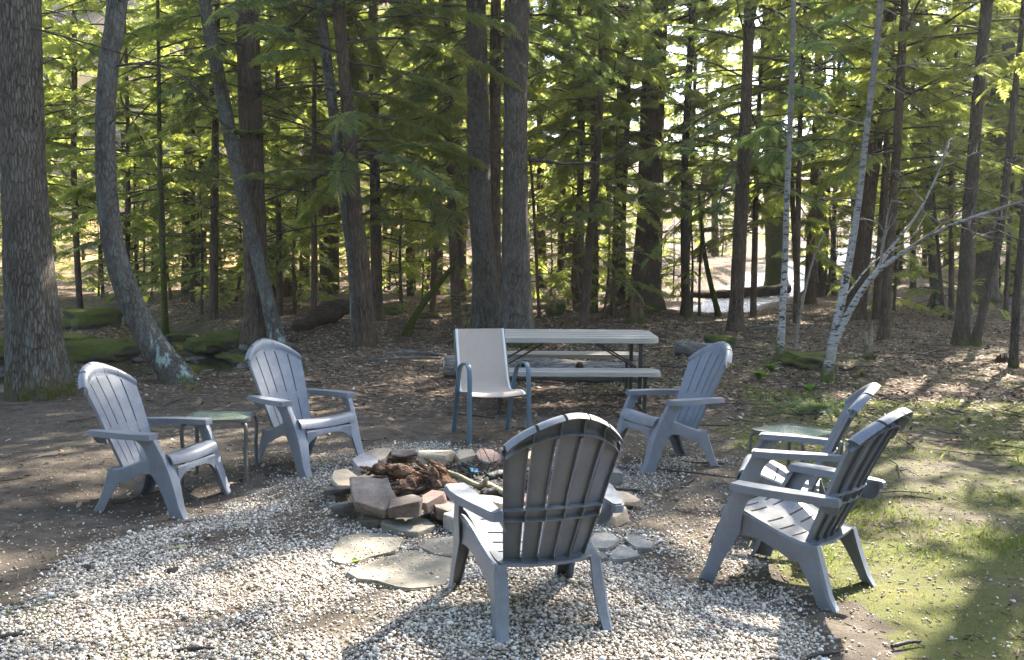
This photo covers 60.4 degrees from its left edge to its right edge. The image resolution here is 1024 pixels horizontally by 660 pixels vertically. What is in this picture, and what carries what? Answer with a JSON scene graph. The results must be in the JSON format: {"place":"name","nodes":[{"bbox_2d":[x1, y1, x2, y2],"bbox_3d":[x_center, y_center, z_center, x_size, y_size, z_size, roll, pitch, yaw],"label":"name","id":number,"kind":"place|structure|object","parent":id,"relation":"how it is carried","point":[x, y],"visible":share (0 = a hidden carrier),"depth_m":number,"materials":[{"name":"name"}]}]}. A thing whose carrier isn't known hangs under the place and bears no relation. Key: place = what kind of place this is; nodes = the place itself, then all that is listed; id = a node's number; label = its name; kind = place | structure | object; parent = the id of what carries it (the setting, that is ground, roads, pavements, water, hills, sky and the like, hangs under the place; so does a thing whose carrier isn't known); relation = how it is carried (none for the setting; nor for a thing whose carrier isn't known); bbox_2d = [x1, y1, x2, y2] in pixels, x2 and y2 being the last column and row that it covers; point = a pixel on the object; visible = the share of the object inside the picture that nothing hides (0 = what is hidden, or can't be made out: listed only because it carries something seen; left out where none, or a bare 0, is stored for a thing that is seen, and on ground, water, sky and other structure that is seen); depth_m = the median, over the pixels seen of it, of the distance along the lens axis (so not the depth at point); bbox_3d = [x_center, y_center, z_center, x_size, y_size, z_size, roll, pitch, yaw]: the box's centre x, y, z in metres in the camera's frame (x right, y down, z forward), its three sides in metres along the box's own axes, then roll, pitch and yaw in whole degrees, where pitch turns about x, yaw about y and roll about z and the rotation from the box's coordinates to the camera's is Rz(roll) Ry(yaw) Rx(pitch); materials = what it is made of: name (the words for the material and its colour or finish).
{"place":"outdoors","nodes":[
{"label":"outdoors","id":0,"kind":"place"},
{"bbox_2d":[121,318,236,372],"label":"creek water","id":1,"kind":"structure","parent":0,"point":[212,362],"depth_m":13.78,"materials":[{"name":"black liquid"}]},
{"bbox_2d":[0,0,1023,659],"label":"ground","id":2,"kind":"structure","parent":0,"point":[872,646],"depth_m":6.70,"materials":[{"name":"gravel"}]},
{"bbox_2d":[61,307,122,329],"bbox_3d":[-7.168,-0.158,15.056,0.726,0.476,0.990,2,4,29],"label":"mossy boulder","id":3,"kind":"object","parent":2,"relation":"on","point":[73,318],"visible":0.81,"depth_m":14.78,"materials":[{"name":"plant"}]},
{"bbox_2d":[56,223,133,295],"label":"young hemlock","id":4,"kind":"object","parent":2,"relation":"on","point":[84,255],"visible":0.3,"depth_m":28.66,"materials":[{"name":"green plant"}]},
{"bbox_2d":[65,338,140,362],"bbox_3d":[-6.222,0.321,13.199,1.429,0.395,0.752,0,3,0],"label":"mossy boulder","id":5,"kind":"object","parent":2,"relation":"on","point":[105,350],"visible":0.75,"depth_m":12.95,"materials":[{"name":"plant"}]},
{"bbox_2d":[42,4,164,308],"bbox_3d":[-12.628,-8.498,25.048,5.346,16.123,4.449,3,4,37],"label":"hemlock tree","id":6,"kind":"object","parent":2,"relation":"on","point":[72,83],"visible":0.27,"depth_m":25.22,"materials":[{"name":"green plant"}]},
{"bbox_2d":[0,0,213,401],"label":"pine tree","id":7,"kind":"object","parent":2,"relation":"on","point":[37,367],"visible":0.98,"depth_m":9.44,"materials":[{"name":"brown plant"}]},
{"bbox_2d":[77,6,153,269],"bbox_3d":[-16.845,-10.369,38.067,4.397,16.122,4.662,0,3,0],"label":"hemlock tree","id":8,"kind":"object","parent":2,"relation":"on","point":[123,143],"visible":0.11,"depth_m":37.98,"materials":[{"name":"green plant"}]},
{"bbox_2d":[89,182,189,299],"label":"young hemlock","id":9,"kind":"object","parent":2,"relation":"on","point":[144,255],"visible":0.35,"depth_m":25.16,"materials":[{"name":"green plant"}]},
{"bbox_2d":[0,337,294,379],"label":"creek stones","id":10,"kind":"object","parent":2,"relation":"on","point":[243,348],"visible":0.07,"depth_m":13.66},
{"bbox_2d":[78,362,230,519],"bbox_3d":[-2.367,0.680,5.731,0.902,0.924,0.712,1,3,13],"label":"adirondack chair","id":11,"kind":"object","parent":2,"relation":"on","point":[111,394],"visible":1,"depth_m":5.67,"materials":[{"name":"grey plastic"}]},
{"bbox_2d":[66,0,260,333],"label":"hemlock tree","id":12,"kind":"object","parent":2,"relation":"on","point":[122,161],"visible":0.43,"depth_m":17.99,"materials":[{"name":"green plant"}]},
{"bbox_2d":[42,0,306,384],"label":"curved tree","id":13,"kind":"object","parent":2,"relation":"on","point":[167,363],"visible":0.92,"depth_m":10.58,"materials":[{"name":"grey plant"}]},
{"bbox_2d":[143,180,242,314],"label":"young hemlock","id":14,"kind":"object","parent":2,"relation":"on","point":[203,292],"visible":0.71,"depth_m":20.40,"materials":[{"name":"green plant"}]},
{"bbox_2d":[183,336,227,353],"bbox_3d":[-5.171,0.273,14.785,0.668,0.308,1.136,-1,4,-30],"label":"mossy boulder","id":15,"kind":"object","parent":2,"relation":"on","point":[198,345],"visible":0.95,"depth_m":14.39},
{"bbox_2d":[180,410,258,485],"bbox_3d":[-2.067,0.826,6.239,0.457,0.450,0.457,0,3,-7],"label":"side table","id":16,"kind":"object","parent":2,"relation":"on","point":[242,417],"visible":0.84,"depth_m":6.19,"materials":[{"name":"green glass"}]},
{"bbox_2d":[203,330,240,348],"bbox_3d":[-4.686,0.152,14.942,1.135,0.317,0.690,2,3,20],"label":"mossy boulder","id":17,"kind":"object","parent":2,"relation":"on","point":[229,338],"visible":0.46,"depth_m":14.71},
{"bbox_2d":[68,0,392,343],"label":"leaning tree","id":18,"kind":"object","parent":2,"relation":"on","point":[274,329],"visible":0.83,"depth_m":13.96,"materials":[{"name":"grey plant"}]},
{"bbox_2d":[200,189,284,295],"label":"young hemlock","id":19,"kind":"object","parent":2,"relation":"on","point":[233,243],"visible":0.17,"depth_m":27.06,"materials":[{"name":"green plant"}]},
{"bbox_2d":[44,0,455,349],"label":"hemlock tree","id":20,"kind":"object","parent":2,"relation":"on","point":[251,146],"visible":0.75,"depth_m":14.22,"materials":[{"name":"green plant"}]},
{"bbox_2d":[188,9,366,296],"bbox_3d":[-7.285,-11.001,27.216,5.732,20.132,6.530,-2,4,-36],"label":"hemlock tree","id":21,"kind":"object","parent":2,"relation":"on","point":[287,289],"visible":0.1,"depth_m":27.43,"materials":[{"name":"green plant"}]},
{"bbox_2d":[244,338,363,477],"bbox_3d":[-1.598,0.544,6.584,0.902,0.924,0.712,3,4,38],"label":"adirondack chair","id":22,"kind":"object","parent":2,"relation":"on","point":[283,397],"visible":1,"depth_m":6.58,"materials":[{"name":"grey plastic"}]},
{"bbox_2d":[236,1,395,290],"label":"hemlock tree","id":23,"kind":"object","parent":2,"relation":"on","point":[324,212],"visible":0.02,"depth_m":31.89,"materials":[{"name":"green plant"}]},
{"bbox_2d":[148,0,490,346],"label":"hemlock tree","id":24,"kind":"object","parent":2,"relation":"on","point":[338,151],"visible":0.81,"depth_m":14.30,"materials":[{"name":"green plant"}]},
{"bbox_2d":[291,299,349,332],"bbox_3d":[-3.329,-0.212,15.459,1.087,0.673,0.462,-1,4,-26],"label":"fallen log","id":25,"kind":"object","parent":2,"relation":"on","point":[327,312],"visible":0.88,"depth_m":15.33,"materials":[{"name":"wood"}]},
{"bbox_2d":[327,494,348,502],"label":"ring stone","id":26,"kind":"object","parent":2,"relation":"on","point":[340,498],"visible":0.5,"depth_m":5.62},
{"bbox_2d":[324,483,350,494],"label":"ring stone","id":27,"kind":"object","parent":26,"relation":"on","point":[330,489],"visible":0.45,"depth_m":5.54,"materials":[{"name":"stone"}]},
{"bbox_2d":[331,469,356,486],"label":"ring stone","id":28,"kind":"object","parent":27,"relation":"on","point":[341,478],"visible":0.73,"depth_m":5.69,"materials":[{"name":"beige stone"}]},
{"bbox_2d":[331,500,359,517],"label":"ring stone","id":29,"kind":"object","parent":2,"relation":"on","point":[345,509],"visible":0.48,"depth_m":5.26,"materials":[{"name":"stone"}]},
{"bbox_2d":[198,0,524,347],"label":"hemlock tree","id":30,"kind":"object","parent":2,"relation":"on","point":[349,75],"visible":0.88,"depth_m":14.20,"materials":[{"name":"green plant"}]},
{"bbox_2d":[351,454,377,475],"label":"ring stone","id":31,"kind":"object","parent":2,"relation":"on","point":[363,460],"visible":0.59,"depth_m":5.96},
{"bbox_2d":[329,533,403,566],"bbox_3d":[-0.763,1.159,4.612,0.352,0.045,0.549,0,3,0],"label":"flagstone","id":32,"kind":"object","parent":2,"relation":"on","point":[340,550],"visible":0.84,"depth_m":4.61,"materials":[{"name":"stone"}]},
{"bbox_2d":[235,0,501,319],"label":"hemlock tree","id":33,"kind":"object","parent":2,"relation":"on","point":[375,231],"visible":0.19,"depth_m":19.46,"materials":[{"name":"green plant"}]},
{"bbox_2d":[346,550,451,591],"bbox_3d":[-0.477,1.177,4.267,0.518,0.046,0.493,2,4,28],"label":"flagstone","id":34,"kind":"object","parent":2,"relation":"on","point":[417,579],"visible":0.77,"depth_m":4.22,"materials":[{"name":"stone"}]},
{"bbox_2d":[335,0,466,295],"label":"hemlock tree","id":35,"kind":"object","parent":2,"relation":"on","point":[409,289],"visible":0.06,"depth_m":29.14,"materials":[{"name":"green plant"}]},
{"bbox_2d":[380,517,435,537],"bbox_3d":[-0.596,1.115,4.983,0.316,0.067,0.249,7,1,12],"label":"ring stone","id":36,"kind":"object","parent":2,"relation":"on","point":[409,527],"visible":0.9,"depth_m":4.96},
{"bbox_2d":[351,476,396,518],"bbox_3d":[-0.804,0.976,5.114,0.331,0.106,0.262,7,28,1],"label":"ring stone","id":37,"kind":"object","parent":36,"relation":"on","point":[371,496],"visible":0.86,"depth_m":5.08,"materials":[{"name":"grey stone"}]},
{"bbox_2d":[388,494,422,517],"bbox_3d":[-0.607,0.997,5.015,0.193,0.100,0.213,2,6,-5],"label":"ring stone","id":38,"kind":"object","parent":36,"relation":"on","point":[407,506],"visible":1,"depth_m":4.92,"materials":[{"name":"brown stone"}]},
{"bbox_2d":[385,216,450,299],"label":"young hemlock","id":39,"kind":"object","parent":2,"relation":"on","point":[422,291],"visible":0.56,"depth_m":26.50,"materials":[{"name":"green plant"}]},
{"bbox_2d":[401,258,460,335],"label":"leaning tree","id":40,"kind":"object","parent":2,"relation":"on","point":[410,324],"visible":0.93,"depth_m":15.82,"materials":[{"name":"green plant"}]},
{"bbox_2d":[308,0,581,328],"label":"pine tree","id":41,"kind":"object","parent":2,"relation":"on","point":[485,303],"visible":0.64,"depth_m":15.62,"materials":[{"name":"brown plant"}]},
{"bbox_2d":[416,537,473,559],"bbox_3d":[-0.321,1.161,4.633,0.302,0.046,0.396,-1,4,-30],"label":"flagstone","id":42,"kind":"object","parent":2,"relation":"on","point":[428,546],"visible":0.39,"depth_m":4.63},
{"bbox_2d":[444,508,464,530],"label":"ring stone","id":43,"kind":"object","parent":2,"relation":"on","point":[449,521],"visible":0.27,"depth_m":4.99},
{"bbox_2d":[432,501,453,519],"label":"ring stone","id":44,"kind":"object","parent":43,"relation":"on","point":[439,511],"visible":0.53,"depth_m":5.06,"materials":[{"name":"beige stone"}]},
{"bbox_2d":[422,490,446,512],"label":"ring stone","id":45,"kind":"object","parent":44,"relation":"on","point":[431,498],"visible":0.86,"depth_m":5.10,"materials":[{"name":"stone"}]},
{"bbox_2d":[381,0,552,300],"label":"hemlock tree","id":46,"kind":"object","parent":2,"relation":"on","point":[461,241],"visible":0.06,"depth_m":25.71,"materials":[{"name":"green plant"}]},
{"bbox_2d":[389,467,549,525],"bbox_3d":[-0.178,1.053,5.850,1.600,0.077,1.600,0,3,0],"label":"ash bed","id":47,"kind":"object","parent":2,"relation":"on","point":[433,519],"visible":0.06,"depth_m":5.93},
{"bbox_2d":[359,461,421,482],"bbox_3d":[-0.731,0.936,5.602,0.486,0.223,0.176,-1,4,-20],"label":"rotten log","id":48,"kind":"object","parent":47,"relation":"on","point":[394,472],"visible":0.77,"depth_m":5.54,"materials":[{"name":"red wood"}]},
{"bbox_2d":[392,474,422,496],"bbox_3d":[-0.653,0.990,5.468,0.320,0.185,0.184,-2,4,-34],"label":"rotten wood","id":49,"kind":"object","parent":47,"relation":"on","point":[409,483],"visible":0.69,"depth_m":5.44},
{"bbox_2d":[410,458,456,494],"bbox_3d":[-0.479,0.926,5.470,0.299,0.272,0.313,0,3,0],"label":"rotten wood","id":50,"kind":"object","parent":47,"relation":"on","point":[437,475],"visible":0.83,"depth_m":5.42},
{"bbox_2d":[418,450,454,465],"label":"ring stone","id":51,"kind":"object","parent":47,"relation":"on","point":[445,457],"visible":0.88,"depth_m":6.50,"materials":[{"name":"beige stone"}]},
{"bbox_2d":[388,460,551,508],"bbox_3d":[-0.188,1.011,5.859,1.390,0.075,1.385,0,3,0],"label":"charcoal","id":52,"kind":"object","parent":47,"relation":"on","point":[465,474],"visible":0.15,"depth_m":6.17,"materials":[{"name":"brown wood"}]},
{"bbox_2d":[447,470,502,495],"bbox_3d":[-0.258,0.954,5.606,0.162,0.143,0.575,-2,4,-40],"label":"forked stick","id":53,"kind":"object","parent":47,"relation":"on","point":[484,482],"visible":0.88,"depth_m":5.60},
{"bbox_2d":[475,448,502,468],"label":"ring stone","id":54,"kind":"object","parent":2,"relation":"on","point":[492,455],"visible":0.59,"depth_m":6.55,"materials":[{"name":"stone"}]},
{"bbox_2d":[451,328,530,443],"bbox_3d":[-0.206,0.477,7.855,0.586,0.951,0.623,-1,3,-20],"label":"sling chair","id":55,"kind":"object","parent":2,"relation":"on","point":[481,363],"visible":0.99,"depth_m":8.01,"materials":[{"name":"beige fabric"}]},
{"bbox_2d":[387,0,633,348],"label":"pine tree","id":56,"kind":"object","parent":2,"relation":"on","point":[515,309],"visible":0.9,"depth_m":14.89,"materials":[{"name":"brown plant"}]},
{"bbox_2d":[0,0,1023,326],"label":"surrounding woods","id":57,"kind":"object","parent":2,"relation":"on","point":[588,214],"visible":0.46,"depth_m":21.24,"materials":[{"name":"green plant"}]},
{"bbox_2d":[0,296,1023,514],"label":"leaf litter","id":58,"kind":"object","parent":2,"relation":"on","point":[806,332],"visible":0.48,"depth_m":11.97,"materials":[{"name":"brown plant"}]},
{"bbox_2d":[0,350,1023,659],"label":"wood chips","id":59,"kind":"object","parent":2,"relation":"on","point":[502,444],"visible":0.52,"depth_m":6.49,"materials":[{"name":"wood"}]},
{"bbox_2d":[377,0,652,297],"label":"hemlock tree","id":60,"kind":"object","parent":2,"relation":"on","point":[495,56],"visible":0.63,"depth_m":16.54,"materials":[{"name":"green plant"}]},
{"bbox_2d":[527,153,540,317],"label":"sapling","id":61,"kind":"object","parent":2,"relation":"on","point":[535,251],"visible":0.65,"depth_m":21.26,"materials":[{"name":"brown plant"}]},
{"bbox_2d":[444,413,624,643],"bbox_3d":[0.114,0.746,3.690,0.712,0.924,0.902,-1,3,-17],"label":"adirondack chair","id":62,"kind":"object","parent":2,"relation":"on","point":[556,530],"visible":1,"depth_m":3.51,"materials":[{"name":"grey plastic"}]},
{"bbox_2d":[443,355,637,382],"bbox_3d":[0.339,0.495,11.155,2.497,0.312,0.343,1,3,8],"label":"grey log","id":63,"kind":"object","parent":2,"relation":"on","point":[449,367],"visible":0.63,"depth_m":11.04,"materials":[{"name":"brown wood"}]},
{"bbox_2d":[501,1,609,272],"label":"hemlock tree","id":64,"kind":"object","parent":2,"relation":"on","point":[567,221],"visible":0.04,"depth_m":37.14,"materials":[{"name":"green plant"}]},
{"bbox_2d":[497,329,660,413],"bbox_3d":[0.597,0.404,9.515,1.860,0.744,1.470,0,7,-1],"label":"picnic table","id":65,"kind":"object","parent":2,"relation":"on","point":[595,337],"visible":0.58,"depth_m":9.21,"materials":[{"name":"beige plastic"}]},
{"bbox_2d":[545,14,641,313],"bbox_3d":[2.427,-6.378,22.734,2.448,12.122,2.927,3,4,35],"label":"slim tree","id":66,"kind":"object","parent":2,"relation":"on","point":[593,308],"visible":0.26,"depth_m":22.98,"materials":[{"name":"brown plant"}]},
{"bbox_2d":[591,532,619,551],"bbox_3d":[0.505,1.166,4.799,0.162,0.044,0.308,1,3,16],"label":"flagstone","id":67,"kind":"object","parent":2,"relation":"on","point":[604,541],"visible":0.68,"depth_m":4.77,"materials":[{"name":"grey stone"}]},
{"bbox_2d":[528,0,686,311],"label":"slim tree","id":68,"kind":"object","parent":2,"relation":"on","point":[574,272],"visible":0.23,"depth_m":22.91,"materials":[{"name":"green plant"}]},
{"bbox_2d":[608,544,641,563],"bbox_3d":[0.570,1.182,4.617,0.170,0.046,0.278,0,3,-10],"label":"flagstone","id":69,"kind":"object","parent":2,"relation":"on","point":[619,555],"visible":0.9,"depth_m":4.54,"materials":[{"name":"grey stone"}]},
{"bbox_2d":[540,2,723,305],"bbox_3d":[3.456,-10.094,23.392,5.139,19.126,4.986,2,4,29],"label":"hemlock tree","id":70,"kind":"object","parent":2,"relation":"on","point":[621,290],"visible":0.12,"depth_m":23.82,"materials":[{"name":"green plant"}]},
{"bbox_2d":[624,296,647,323],"bbox_3d":[2.794,-0.466,19.744,0.622,0.702,0.503,0,3,0],"label":"broken stump","id":71,"kind":"object","parent":2,"relation":"on","point":[636,315],"visible":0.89,"depth_m":19.66,"materials":[{"name":"brown wood"}]},
{"bbox_2d":[622,534,654,553],"bbox_3d":[0.702,1.174,4.820,0.138,0.045,0.257,0,3,-15],"label":"flagstone","id":72,"kind":"object","parent":2,"relation":"on","point":[641,544],"visible":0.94,"depth_m":4.78,"materials":[{"name":"grey stone"}]},
{"bbox_2d":[546,0,800,310],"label":"hemlock tree","id":73,"kind":"object","parent":2,"relation":"on","point":[646,239],"visible":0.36,"depth_m":23.14,"materials":[{"name":"green plant"}]},
{"bbox_2d":[616,341,731,473],"bbox_3d":[1.259,0.556,6.753,0.902,0.924,0.712,-1,4,-22],"label":"adirondack chair","id":74,"kind":"object","parent":2,"relation":"on","point":[683,413],"visible":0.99,"depth_m":6.70,"materials":[{"name":"grey plastic"}]},
{"bbox_2d":[587,0,782,316],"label":"hemlock tree","id":75,"kind":"object","parent":2,"relation":"on","point":[682,181],"visible":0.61,"depth_m":22.55,"materials":[{"name":"green plant"}]},
{"bbox_2d":[674,340,701,355],"bbox_3d":[2.638,0.270,13.174,0.388,0.242,0.230,1,3,6],"label":"cut log","id":76,"kind":"object","parent":2,"relation":"on","point":[687,347],"visible":0.85,"depth_m":13.09,"materials":[{"name":"grey wood"}]},
{"bbox_2d":[678,202,731,315],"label":"sapling","id":77,"kind":"object","parent":2,"relation":"on","point":[699,287],"visible":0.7,"depth_m":22.85,"materials":[{"name":"brown plant"}]},
{"bbox_2d":[690,180,726,316],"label":"leaning tree","id":78,"kind":"object","parent":2,"relation":"on","point":[717,311],"visible":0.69,"depth_m":22.99,"materials":[{"name":"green plant"}]},
{"bbox_2d":[680,283,790,297],"bbox_3d":[8.590,-1.436,33.766,4.427,0.770,0.552,0,3,-9],"label":"fallen log","id":79,"kind":"object","parent":2,"relation":"on","point":[761,291],"visible":0.49,"depth_m":33.65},
{"bbox_2d":[595,0,893,331],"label":"hemlock tree","id":80,"kind":"object","parent":2,"relation":"on","point":[742,174],"visible":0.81,"depth_m":17.10,"materials":[{"name":"green plant"}]},
{"bbox_2d":[697,18,846,285],"bbox_3d":[10.562,-11.317,35.979,6.248,20.139,5.117,1,3,8],"label":"mossy tree","id":81,"kind":"object","parent":2,"relation":"on","point":[773,265],"visible":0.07,"depth_m":35.62,"materials":[{"name":"green plant"}]},
{"bbox_2d":[749,423,843,466],"bbox_3d":[1.953,0.914,6.062,0.457,0.450,0.457,-2,4,-35],"label":"side table","id":82,"kind":"object","parent":2,"relation":"on","point":[789,428],"visible":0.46,"depth_m":6.08,"materials":[{"name":"green glass"}]},
{"bbox_2d":[779,350,825,369],"bbox_3d":[3.935,0.402,11.901,0.622,0.214,1.025,1,3,9],"label":"mossy boulder","id":83,"kind":"object","parent":2,"relation":"on","point":[807,360],"visible":0.89,"depth_m":11.55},
{"bbox_2d":[727,0,882,361],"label":"birch tree","id":84,"kind":"object","parent":2,"relation":"on","point":[767,133],"visible":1,"depth_m":11.89,"materials":[{"name":"green plant"}]},
{"bbox_2d":[699,408,912,611],"bbox_3d":[1.453,0.792,4.267,0.902,0.924,0.712,4,5,44],"label":"adirondack chair","id":85,"kind":"object","parent":2,"relation":"on","point":[770,518],"visible":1,"depth_m":4.16,"materials":[{"name":"grey plastic"}]},
{"bbox_2d":[766,394,847,420],"bbox_3d":[3.150,0.798,9.116,0.895,0.321,0.832,3,4,34],"label":"fallen bough","id":86,"kind":"object","parent":2,"relation":"on","point":[820,408],"visible":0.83,"depth_m":9.04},
{"bbox_2d":[735,382,880,542],"bbox_3d":[1.753,0.761,5.379,0.902,0.924,0.712,2,4,20],"label":"adirondack chair","id":87,"kind":"object","parent":2,"relation":"on","point":[760,465],"visible":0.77,"depth_m":5.20,"materials":[{"name":"grey plastic"}]},
{"bbox_2d":[788,231,829,350],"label":"sapling","id":88,"kind":"object","parent":2,"relation":"on","point":[800,311],"visible":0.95,"depth_m":12.20,"materials":[{"name":"brown plant"}]},
{"bbox_2d":[727,1,896,303],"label":"hemlock tree","id":89,"kind":"object","parent":2,"relation":"on","point":[810,296],"visible":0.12,"depth_m":26.14,"materials":[{"name":"green plant"}]},
{"bbox_2d":[774,13,912,295],"bbox_3d":[11.696,-8.135,30.699,4.898,14.123,4.736,-1,4,-29],"label":"hemlock tree","id":90,"kind":"object","parent":2,"relation":"on","point":[834,293],"visible":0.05,"depth_m":31.15,"materials":[{"name":"green plant"}]},
{"bbox_2d":[754,0,992,319],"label":"hemlock tree","id":91,"kind":"object","parent":2,"relation":"on","point":[862,257],"visible":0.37,"depth_m":20.51,"materials":[{"name":"green plant"}]},
{"bbox_2d":[749,0,1023,339],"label":"hemlock tree","id":92,"kind":"object","parent":2,"relation":"on","point":[897,132],"visible":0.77,"depth_m":15.73,"materials":[{"name":"green plant"}]},
{"bbox_2d":[753,0,1023,382],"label":"birch tree","id":93,"kind":"object","parent":2,"relation":"on","point":[840,322],"visible":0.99,"depth_m":10.70,"materials":[{"name":"green plant"}]},
{"bbox_2d":[873,5,962,290],"bbox_3d":[15.960,-8.976,34.804,4.151,15.123,5.075,2,4,29],"label":"hemlock tree","id":94,"kind":"object","parent":2,"relation":"on","point":[912,284],"visible":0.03,"depth_m":34.89,"materials":[{"name":"green plant"}]},
{"bbox_2d":[813,0,1023,312],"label":"hemlock tree","id":95,"kind":"object","parent":2,"relation":"on","point":[933,268],"visible":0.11,"depth_m":24.44,"materials":[{"name":"green plant"}]},
{"bbox_2d":[839,0,1023,345],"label":"forest tree","id":96,"kind":"object","parent":2,"relation":"on","point":[961,334],"visible":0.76,"depth_m":15.00,"materials":[{"name":"green plant"}]},
{"bbox_2d":[904,0,1017,303],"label":"pine tree","id":97,"kind":"object","parent":2,"relation":"on","point":[982,260],"visible":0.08,"depth_m":26.65,"materials":[{"name":"green plant"}]},
{"bbox_2d":[919,0,1023,346],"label":"leaning tree","id":98,"kind":"object","parent":2,"relation":"on","point":[976,335],"visible":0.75,"depth_m":14.95,"materials":[{"name":"brown plant"}]},
{"bbox_2d":[935,49,1023,367],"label":"slim tree","id":99,"kind":"object","parent":2,"relation":"on","point":[1013,360],"visible":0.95,"depth_m":12.36,"materials":[{"name":"green plant"}]},
{"bbox_2d":[938,10,1023,316],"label":"hemlock tree","id":100,"kind":"object","parent":2,"relation":"on","point":[1014,185],"visible":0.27,"depth_m":23.18,"materials":[{"name":"green plant"}]},
{"bbox_2d":[0,439,1023,659],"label":"gravel","id":101,"kind":"structure","parent":0,"point":[409,627],"depth_m":3.87,"materials":[{"name":"gravel"}]},
{"bbox_2d":[0,376,1023,659],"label":"grass","id":102,"kind":"structure","parent":0,"point":[980,536],"depth_m":5.50,"materials":[{"name":"plant"}]},
{"bbox_2d":[502,0,994,156],"label":"sky","id":103,"kind":"structure","parent":0,"point":[713,84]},
{"bbox_2d":[693,249,875,312],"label":"stream water","id":104,"kind":"structure","parent":0,"point":[707,305],"depth_m":33.27,"materials":[{"name":"liquid"}]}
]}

